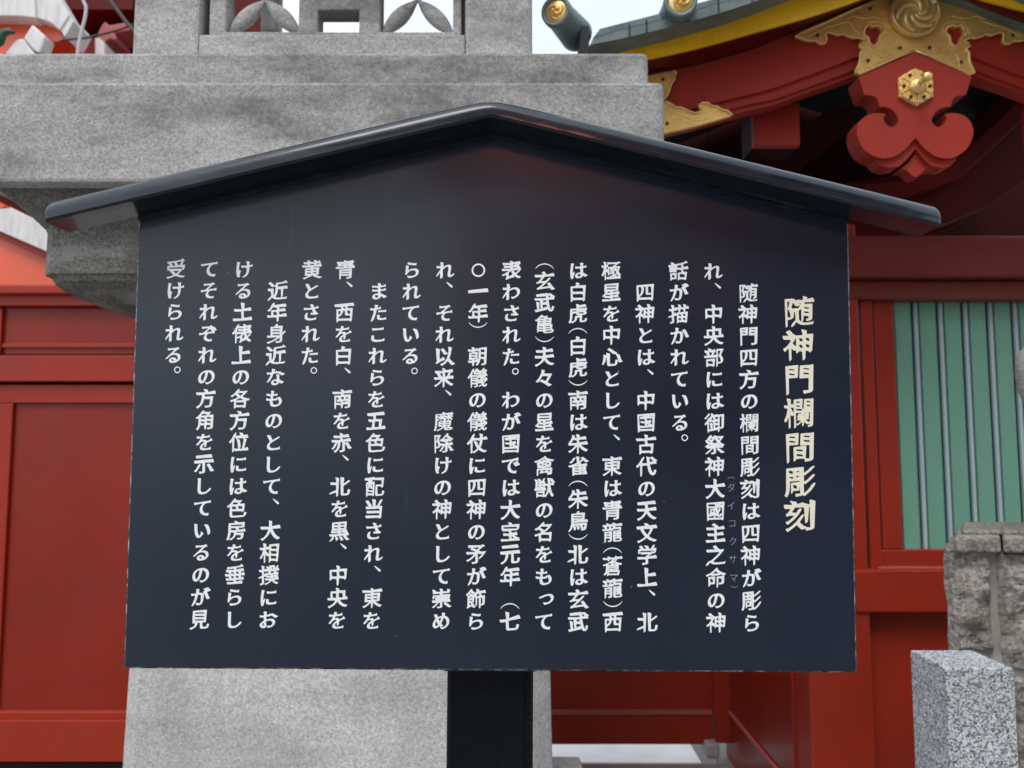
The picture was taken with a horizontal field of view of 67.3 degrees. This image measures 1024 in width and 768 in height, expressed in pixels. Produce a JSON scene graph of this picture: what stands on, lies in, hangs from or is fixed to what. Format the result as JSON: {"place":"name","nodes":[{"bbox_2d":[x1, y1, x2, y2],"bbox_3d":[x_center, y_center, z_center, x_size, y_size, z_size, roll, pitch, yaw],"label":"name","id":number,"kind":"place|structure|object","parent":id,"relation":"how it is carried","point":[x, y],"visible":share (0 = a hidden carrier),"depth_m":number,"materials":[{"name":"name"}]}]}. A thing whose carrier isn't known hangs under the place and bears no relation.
{"place":"outdoors","nodes":[
{"label":"outdoors","id":0,"kind":"place"},
{"bbox_2d":[0,285,135,767],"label":"red panel wall","id":1,"kind":"structure","parent":0,"point":[66,381],"depth_m":3.54,"materials":[{"name":"paint"}]},
{"bbox_2d":[0,202,54,284],"bbox_3d":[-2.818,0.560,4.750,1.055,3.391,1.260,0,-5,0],"label":"side eave","id":2,"kind":"object","parent":1,"relation":"on","point":[22,263],"visible":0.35,"depth_m":4.27,"materials":[{"name":"orange paint"}]},
{"bbox_2d":[0,404,132,709],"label":"door panel","id":3,"kind":"structure","parent":1,"relation":"in","point":[63,648],"depth_m":3.53,"materials":[{"name":"red wood"}]},
{"bbox_2d":[76,0,87,53],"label":"rope","id":4,"kind":"object","parent":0,"point":[82,27],"visible":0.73,"depth_m":4.07,"materials":[{"name":"grey fabric"}]},
{"bbox_2d":[59,23,133,41],"bbox_3d":[-2.163,-1.953,4.196,0.601,0.184,0.012,0,-5,0],"label":"cable","id":5,"kind":"object","parent":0,"point":[97,35],"visible":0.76,"depth_m":4.19,"materials":[{"name":"grey plastic"}]},
{"bbox_2d":[108,0,133,32],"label":"cable","id":6,"kind":"object","parent":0,"point":[121,15],"visible":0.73,"depth_m":4.17,"materials":[{"name":"grey plastic"}]},
{"bbox_2d":[282,0,707,53],"label":"sky","id":7,"kind":"structure","parent":0,"point":[600,14],"materials":[{"name":"white"}]},
{"bbox_2d":[581,764,723,767],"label":"paving","id":8,"kind":"structure","parent":0,"point":[652,766],"depth_m":3.46,"materials":[{"name":"grey stone"}]},
{"bbox_2d":[690,743,726,763],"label":"ground","id":9,"kind":"structure","parent":0,"point":[700,754],"depth_m":3.79,"materials":[{"name":"concrete"}]},
{"bbox_2d":[0,0,261,251],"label":"shrine hall","id":10,"kind":"structure","parent":9,"relation":"on","point":[36,26],"depth_m":4.68,"materials":[{"name":"red paint"}]},
{"bbox_2d":[0,0,663,767],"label":"stone lantern","id":11,"kind":"object","parent":9,"relation":"on","point":[188,84],"visible":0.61,"depth_m":1.84,"materials":[{"name":"stone"}]},
{"bbox_2d":[209,0,461,34],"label":"window frame","id":12,"kind":"structure","parent":11,"relation":"in","point":[369,14],"depth_m":2.06,"materials":[{"name":"stone"}]},
{"bbox_2d":[45,102,940,767],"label":"notice board","id":13,"kind":"object","parent":9,"relation":"on","point":[489,408],"visible":1,"depth_m":1.05,"materials":[{"name":"black paint"}]},
{"bbox_2d":[552,744,700,763],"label":"kerb","id":14,"kind":"structure","parent":9,"relation":"on","point":[635,753],"depth_m":3.76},
{"bbox_2d":[550,671,730,758],"bbox_3d":[0.598,1.044,3.656,0.996,1.373,0.140,0,-5,0],"label":"red fence","id":15,"kind":"object","parent":9,"relation":"on","point":[637,707],"visible":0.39,"depth_m":3.61,"materials":[{"name":"paint"}]},
{"bbox_2d":[943,522,1023,767],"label":"stone wall","id":16,"kind":"structure","parent":9,"relation":"on","point":[983,563],"depth_m":1.99,"materials":[{"name":"grey stone"}]},
{"bbox_2d":[541,0,1023,767],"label":"shrine gate","id":17,"kind":"structure","parent":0,"point":[917,100],"depth_m":2.71,"materials":[{"name":"red wood"}]},
{"bbox_2d":[911,650,1018,767],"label":"granite block","id":18,"kind":"structure","parent":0,"point":[964,713],"depth_m":1.75,"materials":[{"name":"grey stone"}]},
{"bbox_2d":[1014,348,1023,402],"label":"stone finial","id":19,"kind":"object","parent":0,"point":[1019,372],"visible":1,"depth_m":2.15,"materials":[{"name":"stone"}]}
]}

